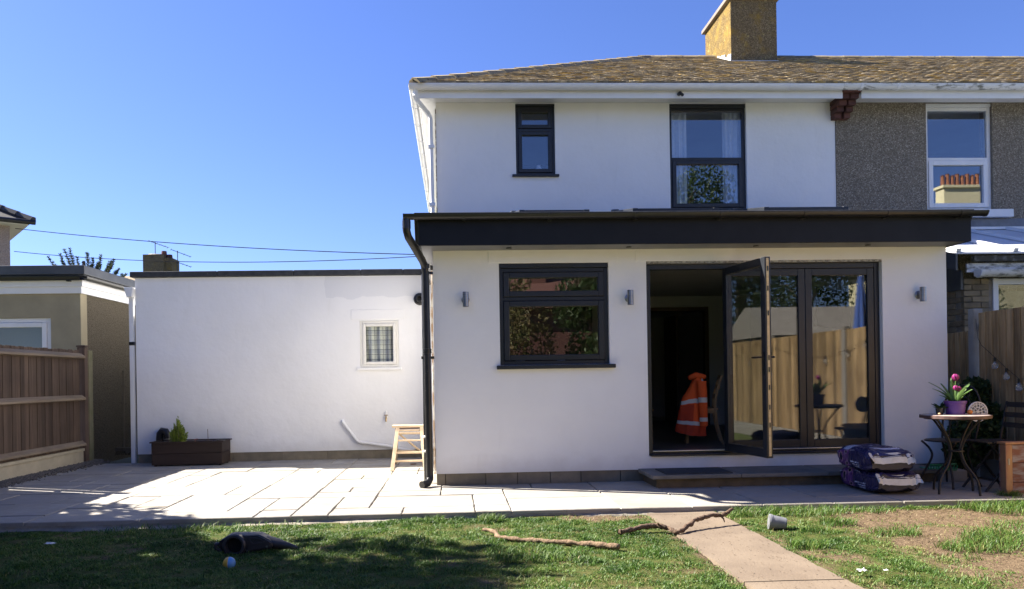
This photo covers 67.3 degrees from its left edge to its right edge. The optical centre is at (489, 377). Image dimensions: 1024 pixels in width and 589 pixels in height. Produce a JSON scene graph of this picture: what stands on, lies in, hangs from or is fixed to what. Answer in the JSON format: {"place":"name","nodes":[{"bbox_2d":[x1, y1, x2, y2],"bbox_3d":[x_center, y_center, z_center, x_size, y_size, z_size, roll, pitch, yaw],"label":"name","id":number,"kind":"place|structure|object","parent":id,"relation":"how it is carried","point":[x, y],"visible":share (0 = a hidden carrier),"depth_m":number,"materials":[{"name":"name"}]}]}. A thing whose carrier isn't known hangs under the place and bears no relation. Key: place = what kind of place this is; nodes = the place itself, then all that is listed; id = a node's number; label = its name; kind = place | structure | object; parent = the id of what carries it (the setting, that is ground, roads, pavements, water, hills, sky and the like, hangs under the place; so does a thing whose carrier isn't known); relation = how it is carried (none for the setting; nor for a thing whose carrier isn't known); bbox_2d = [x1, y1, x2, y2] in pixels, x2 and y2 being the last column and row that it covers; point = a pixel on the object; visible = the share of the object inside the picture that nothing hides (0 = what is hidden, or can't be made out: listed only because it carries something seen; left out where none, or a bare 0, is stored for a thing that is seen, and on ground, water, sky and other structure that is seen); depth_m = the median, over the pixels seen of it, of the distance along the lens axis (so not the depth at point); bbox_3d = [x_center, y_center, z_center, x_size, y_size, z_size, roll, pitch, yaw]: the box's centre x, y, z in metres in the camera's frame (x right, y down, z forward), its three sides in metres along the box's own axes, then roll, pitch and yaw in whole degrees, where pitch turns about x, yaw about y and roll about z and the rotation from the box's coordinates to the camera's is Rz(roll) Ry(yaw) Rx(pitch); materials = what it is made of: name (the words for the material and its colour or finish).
{"place":"outdoors","nodes":[
{"label":"outdoors","id":0,"kind":"place"},
{"bbox_2d":[0,459,115,487],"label":"gravel","id":1,"kind":"structure","parent":0,"point":[5,483],"depth_m":9.91,"materials":[{"name":"grey gravel"}]},
{"bbox_2d":[14,251,415,262],"bbox_3d":[-7.416,-3.122,19.288,13.543,1.197,0.016,-1,0,24],"label":"overhead cable","id":2,"kind":"object","parent":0,"point":[223,262],"visible":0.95,"depth_m":18.80,"materials":[{"name":"grey plastic"}]},
{"bbox_2d":[0,457,1023,526],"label":"patio","id":3,"kind":"structure","parent":0,"point":[129,493],"depth_m":7.61,"materials":[{"name":"stone"}]},
{"bbox_2d":[149,438,231,465],"bbox_3d":[-4.234,1.065,10.922,1.010,0.345,0.445,-1,0,-3],"label":"planter box","id":4,"kind":"object","parent":3,"relation":"on","point":[197,451],"visible":1,"depth_m":10.72,"materials":[{"name":"wood"}]},
{"bbox_2d":[169,416,187,441],"bbox_3d":[-4.410,0.755,10.922,0.243,0.431,0.229,-1,0,15],"label":"dwarf conifer","id":5,"kind":"object","parent":4,"relation":"on","point":[177,433],"visible":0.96,"depth_m":10.86,"materials":[{"name":"green plant"}]},
{"bbox_2d":[124,269,435,463],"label":"white garage","id":6,"kind":"structure","parent":3,"relation":"on","point":[262,365],"depth_m":11.27,"materials":[{"name":"paint"}]},
{"bbox_2d":[357,321,401,369],"bbox_3d":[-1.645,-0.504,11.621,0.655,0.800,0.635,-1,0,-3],"label":"window","id":7,"kind":"structure","parent":6,"relation":"in","point":[379,340],"depth_m":11.40,"materials":[{"name":"beige plastic"}]},
{"bbox_2d":[390,424,423,471],"bbox_3d":[-1.048,0.911,10.161,0.489,0.568,0.862,-1,0,-3],"label":"step stool","id":8,"kind":"object","parent":3,"relation":"on","point":[414,427],"visible":0.75,"depth_m":10.02,"materials":[{"name":"brown wood"}]},
{"bbox_2d":[638,464,943,487],"bbox_3d":[3.200,1.060,8.241,3.092,0.157,0.619,-1,0,-3],"label":"door step","id":9,"kind":"object","parent":3,"relation":"on","point":[782,475],"depth_m":7.99,"materials":[{"name":"grey concrete"}]},
{"bbox_2d":[655,467,732,474],"bbox_3d":[2.162,0.992,8.160,0.700,0.012,0.450,-1,0,-3],"label":"doormat","id":10,"kind":"object","parent":9,"relation":"on","point":[699,470],"visible":1,"depth_m":8.10,"materials":[{"name":"fabric"}]},
{"bbox_2d":[840,466,923,492],"bbox_3d":[3.842,0.985,7.556,0.494,0.236,0.775,-1,0,-3],"label":"compost bag","id":11,"kind":"object","parent":3,"relation":"on","point":[895,481],"visible":0.77,"depth_m":7.26,"materials":[{"name":"plastic"}]},
{"bbox_2d":[837,443,915,471],"bbox_3d":[3.795,0.788,7.554,0.486,0.229,0.768,-1,0,1],"label":"compost bag","id":12,"kind":"object","parent":11,"relation":"on","point":[871,457],"visible":1,"depth_m":7.29,"materials":[{"name":"plastic"}]},
{"bbox_2d":[920,385,981,489],"bbox_3d":[4.657,0.588,7.784,0.464,1.024,0.422,-1,0,-21],"label":"iron chair","id":13,"kind":"object","parent":3,"relation":"on","point":[942,440],"visible":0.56,"depth_m":7.77,"materials":[{"name":"black metal"}]},
{"bbox_2d":[919,413,992,495],"bbox_3d":[4.447,0.726,7.327,0.600,0.748,0.600,-1,0,-3],"label":"bistro table","id":14,"kind":"object","parent":3,"relation":"on","point":[934,417],"visible":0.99,"depth_m":7.25,"materials":[{"name":"metal"}]},
{"bbox_2d":[932,402,947,414],"bbox_3d":[4.291,0.292,7.324,0.174,0.123,0.142,-1,0,-3],"label":"dark leaf plant","id":15,"kind":"object","parent":14,"relation":"on","point":[939,409],"visible":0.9,"depth_m":7.30,"materials":[{"name":"green plant"}]},
{"bbox_2d":[928,374,971,414],"bbox_3d":[4.422,0.159,7.284,0.424,0.385,0.254,-1,0,-3],"label":"tulip pot","id":16,"kind":"object","parent":14,"relation":"on","point":[954,403],"visible":1,"depth_m":7.28,"materials":[{"name":"purple ceramic"}]},
{"bbox_2d":[968,402,987,421],"bbox_3d":[4.857,0.340,7.641,0.200,0.200,0.012,-1,0,-3],"label":"fretted disc","id":17,"kind":"object","parent":14,"relation":"on","point":[978,407],"visible":0.7,"depth_m":7.64,"materials":[{"name":"white ceramic"}]},
{"bbox_2d":[941,375,1005,476],"bbox_3d":[5.289,0.579,8.331,0.720,1.213,0.600,-1,0,-42],"label":"evergreen shrub","id":18,"kind":"object","parent":3,"relation":"on","point":[989,428],"visible":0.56,"depth_m":8.22,"materials":[{"name":"green plant"}]},
{"bbox_2d":[962,401,1023,491],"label":"folding chair","id":19,"kind":"object","parent":3,"relation":"on","point":[991,442],"visible":0.69,"depth_m":7.61,"materials":[{"name":"metal"}]},
{"bbox_2d":[997,441,1023,493],"bbox_3d":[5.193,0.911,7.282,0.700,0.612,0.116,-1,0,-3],"label":"timber crate","id":20,"kind":"object","parent":3,"relation":"on","point":[1011,465],"visible":0.77,"depth_m":7.22,"materials":[{"name":"brown wood"}]},
{"bbox_2d":[0,489,1023,588],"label":"lawn","id":21,"kind":"structure","parent":0,"point":[1011,562],"depth_m":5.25,"materials":[{"name":"green plant"}]},
{"bbox_2d":[223,557,235,567],"bbox_3d":[-1.743,1.244,5.146,0.083,0.082,0.082,-1,0,-3],"label":"toy ball","id":22,"kind":"object","parent":21,"relation":"on","point":[228,562],"visible":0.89,"depth_m":5.12,"materials":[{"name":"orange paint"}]},
{"bbox_2d":[214,532,297,553],"bbox_3d":[-1.698,1.207,5.606,0.591,0.166,0.185,-1,0,-3],"label":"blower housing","id":23,"kind":"object","parent":21,"relation":"on","point":[238,542],"visible":0.97,"depth_m":5.56,"materials":[{"name":"black plastic"}]},
{"bbox_2d":[0,501,1021,532],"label":"mortar edge","id":24,"kind":"object","parent":21,"relation":"on","point":[89,527],"visible":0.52,"depth_m":6.63,"materials":[{"name":"grey concrete"}]},
{"bbox_2d":[482,528,619,549],"bbox_3d":[0.395,1.191,5.629,1.142,0.062,0.158,-1,0,32],"label":"stick","id":25,"kind":"object","parent":21,"relation":"on","point":[602,545],"visible":0.97,"depth_m":5.55,"materials":[{"name":"beige wood"}]},
{"bbox_2d":[617,508,733,534],"bbox_3d":[1.504,1.130,5.969,1.097,0.128,0.200,-1,0,-22],"label":"branch","id":26,"kind":"object","parent":21,"relation":"on","point":[683,529],"visible":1,"depth_m":5.92,"materials":[{"name":"brown plant"}]},
{"bbox_2d":[767,514,786,528],"bbox_3d":[2.256,1.131,6.021,0.142,0.122,0.121,-1,0,12],"label":"plant pot","id":27,"kind":"object","parent":21,"relation":"on","point":[775,522],"visible":1,"depth_m":5.98,"materials":[{"name":"grey plastic"}]},
{"bbox_2d":[566,509,1023,586],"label":"earth crumbs","id":28,"kind":"object","parent":21,"relation":"on","point":[917,535],"visible":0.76,"depth_m":6.05,"materials":[{"name":"brown soil"}]},
{"bbox_2d":[0,0,1023,275],"label":"sky","id":29,"kind":"structure","parent":0,"point":[270,124],"materials":[{"name":"blue"}]},
{"bbox_2d":[105,455,968,474],"bbox_3d":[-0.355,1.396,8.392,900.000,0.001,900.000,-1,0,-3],"label":"ground","id":30,"kind":"structure","parent":0,"point":[126,460],"depth_m":13.79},
{"bbox_2d":[0,204,35,265],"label":"house","id":31,"kind":"structure","parent":30,"relation":"on","point":[11,220],"depth_m":21.72,"materials":[{"name":"paint"}]},
{"bbox_2d":[15,228,413,254],"bbox_3d":[-7.305,-3.413,19.043,13.312,1.819,0.018,-1,0,24],"label":"overhead cable","id":32,"kind":"object","parent":31,"relation":"attached to","point":[223,246],"visible":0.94,"depth_m":18.61,"materials":[{"name":"grey plastic"}]},
{"bbox_2d":[0,344,88,480],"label":"slatted fence","id":33,"kind":"object","parent":30,"relation":"on","point":[44,416],"visible":0.98,"depth_m":10.02,"materials":[{"name":"brown wood"}]},
{"bbox_2d":[0,265,137,463],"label":"neighbour garage","id":34,"kind":"structure","parent":30,"relation":"on","point":[66,307],"depth_m":11.88,"materials":[{"name":"beige paint"}]},
{"bbox_2d":[0,318,50,348],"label":"window","id":35,"kind":"structure","parent":34,"relation":"in","point":[26,332],"depth_m":11.87,"materials":[{"name":"white plastic"}]},
{"bbox_2d":[47,247,127,276],"bbox_3d":[-13.497,-1.511,25.858,2.844,5.793,1.040,-1,0,-3],"label":"conifer","id":36,"kind":"object","parent":30,"relation":"on","point":[107,268],"visible":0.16,"depth_m":25.63,"materials":[{"name":"green plant"}]},
{"bbox_2d":[88,350,93,460],"bbox_3d":[-5.896,0.484,11.281,0.100,1.760,0.130,-1,0,-3],"label":"fence post","id":37,"kind":"object","parent":30,"relation":"on","point":[90,406],"visible":0.3,"depth_m":11.27,"materials":[{"name":"wood"}]},
{"bbox_2d":[115,371,130,454],"bbox_3d":[-5.986,0.576,12.660,0.282,1.384,0.239,-1,0,-3],"label":"broom","id":38,"kind":"object","parent":30,"relation":"on","point":[121,449],"visible":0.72,"depth_m":12.62,"materials":[{"name":"wood"}]},
{"bbox_2d":[125,242,191,279],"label":"distant house","id":39,"kind":"structure","parent":30,"relation":"on","point":[156,263],"depth_m":33.20,"materials":[{"name":"brick"}]},
{"bbox_2d":[408,0,861,416],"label":"white house","id":40,"kind":"structure","parent":30,"relation":"on","point":[731,118],"depth_m":11.52,"materials":[{"name":"paint"}]},
{"bbox_2d":[512,104,558,176],"bbox_3d":[0.675,-3.536,11.547,0.700,1.100,0.305,-1,0,-3],"label":"window","id":41,"kind":"structure","parent":40,"relation":"in","point":[521,130],"depth_m":11.49,"materials":[{"name":"black plastic"}]},
{"bbox_2d":[669,104,745,210],"bbox_3d":[3.291,-3.306,11.672,1.210,1.645,0.320,-1,0,-3],"label":"window","id":42,"kind":"structure","parent":40,"relation":"in","point":[734,174],"depth_m":11.68,"materials":[{"name":"black plastic"}]},
{"bbox_2d":[402,206,989,487],"bbox_3d":[2.038,-0.522,12.130,6.217,3.719,8.849,-1,0,-3],"label":"house extension","id":43,"kind":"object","parent":30,"relation":"on","point":[590,381],"visible":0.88,"depth_m":8.49,"materials":[{"name":"white paint"}]},
{"bbox_2d":[462,292,469,306],"bbox_3d":[-0.259,-0.846,8.338,0.090,0.160,0.117,-1,0,-3],"label":"wall light","id":44,"kind":"object","parent":43,"relation":"attached to","point":[465,299],"visible":1,"depth_m":8.29,"materials":[{"name":"metal"}]},
{"bbox_2d":[510,322,533,354],"bbox_3d":[0.703,-0.377,8.832,1.210,0.532,0.276,-1,0,-3],"label":"window plant","id":45,"kind":"object","parent":43,"relation":"on","point":[522,347],"depth_m":8.81,"materials":[{"name":"green plant"}]},
{"bbox_2d":[497,263,615,369],"bbox_3d":[0.722,-0.679,8.471,1.305,1.165,0.180,-1,0,-3],"label":"window","id":46,"kind":"structure","parent":43,"relation":"in","point":[599,297],"depth_m":8.48,"materials":[{"name":"black plastic"}]},
{"bbox_2d":[625,290,633,304],"bbox_3d":[1.539,-0.875,8.419,0.090,0.160,0.117,-1,0,-3],"label":"wall light","id":47,"kind":"object","parent":43,"relation":"attached to","point":[629,299],"visible":1,"depth_m":8.37,"materials":[{"name":"metal"}]},
{"bbox_2d":[664,315,678,423],"bbox_3d":[3.380,-0.144,14.266,0.040,1.980,0.800,-1,0,-3],"label":"inner door","id":48,"kind":"structure","parent":43,"relation":"in","point":[671,359],"depth_m":14.18,"materials":[{"name":"brown wood"}]},
{"bbox_2d":[684,375,723,443],"bbox_3d":[2.816,0.414,10.153,0.505,0.894,0.447,-1,0,12],"label":"dining chair","id":49,"kind":"object","parent":43,"relation":"on","point":[713,409],"visible":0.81,"depth_m":9.92,"materials":[{"name":"brown wood"}]},
{"bbox_2d":[675,372,707,435],"bbox_3d":[2.604,0.345,9.949,0.410,0.828,0.253,-1,0,8],"label":"hi vis jacket","id":50,"kind":"object","parent":49,"relation":"hanging from","point":[692,419],"visible":1,"depth_m":9.87,"materials":[{"name":"fabric"}]},
{"bbox_2d":[722,256,774,457],"bbox_3d":[2.731,-0.201,8.160,0.198,2.035,0.864,-1,0,-12],"label":"door leaf","id":51,"kind":"structure","parent":43,"relation":"in","point":[763,262],"depth_m":7.88,"materials":[{"name":"black metal"}]},
{"bbox_2d":[731,269,806,447],"bbox_3d":[3.102,-0.213,8.643,0.910,2.010,0.060,-1,0,-3],"label":"door leaf","id":52,"kind":"structure","parent":43,"relation":"in","point":[801,441],"depth_m":8.63,"materials":[{"name":"black metal"}]},
{"bbox_2d":[804,268,875,446],"bbox_3d":[3.955,-0.226,8.682,0.791,2.010,0.060,-1,0,-3],"label":"door leaf","id":53,"kind":"structure","parent":43,"relation":"in","point":[867,272],"depth_m":8.66,"materials":[{"name":"black metal"}]},
{"bbox_2d":[915,287,926,301],"bbox_3d":[4.821,-0.927,8.566,0.090,0.160,0.117,-1,0,-3],"label":"wall light","id":54,"kind":"object","parent":43,"relation":"attached to","point":[921,294],"visible":1,"depth_m":8.52,"materials":[{"name":"metal"}]},
{"bbox_2d":[764,55,1023,290],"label":"pebbledash house","id":55,"kind":"structure","parent":30,"relation":"on","point":[928,132],"depth_m":11.75,"materials":[{"name":"grey concrete"}]},
{"bbox_2d":[926,104,1013,217],"bbox_3d":[7.238,-3.309,11.725,1.380,1.765,0.240,-1,0,-3],"label":"window","id":56,"kind":"structure","parent":55,"relation":"in","point":[985,204],"depth_m":11.77,"materials":[{"name":"white plastic"}]},
{"bbox_2d":[946,218,1023,469],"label":"lean to","id":57,"kind":"object","parent":30,"relation":"on","point":[997,236],"visible":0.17,"depth_m":9.71,"materials":[{"name":"brick"}]},
{"bbox_2d":[989,278,1023,310],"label":"window frame","id":58,"kind":"structure","parent":57,"relation":"in","point":[995,281],"depth_m":9.70,"materials":[{"name":"white plastic"}]},
{"bbox_2d":[968,307,1023,479],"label":"closeboard fence","id":59,"kind":"object","parent":30,"relation":"on","point":[1000,336],"visible":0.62,"depth_m":8.30,"materials":[{"name":"wood"}]},
{"bbox_2d":[947,331,968,429],"bbox_3d":[5.499,0.182,10.192,0.084,1.440,2.830,-1,0,-3],"label":"fence","id":60,"kind":"object","parent":59,"relation":"attached to","point":[958,353],"visible":0.09,"depth_m":9.02,"materials":[{"name":"brown wood"}]},
{"bbox_2d":[976,323,1022,390],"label":"string lights","id":61,"kind":"object","parent":59,"relation":"hanging from","point":[1006,376],"visible":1,"depth_m":8.14,"materials":[{"name":"glass"}]},
{"bbox_2d":[647,511,863,588],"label":"path","id":62,"kind":"structure","parent":0,"point":[711,540],"depth_m":5.09,"materials":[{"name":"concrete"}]},
{"bbox_2d":[937,469,966,481],"bbox_3d":[4.857,1.032,8.116,0.280,0.120,0.180,-1,0,-3],"label":"concrete block","id":63,"kind":"object","parent":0,"point":[959,475],"depth_m":8.03,"materials":[{"name":"grey concrete"}]},
{"bbox_2d":[919,463,957,470],"bbox_3d":[4.727,0.935,8.091,0.325,0.078,0.179,-1,0,-3],"label":"green tray","id":64,"kind":"object","parent":63,"relation":"on","point":[936,466],"visible":0.67,"depth_m":8.02,"materials":[{"name":"plastic"}]}
]}

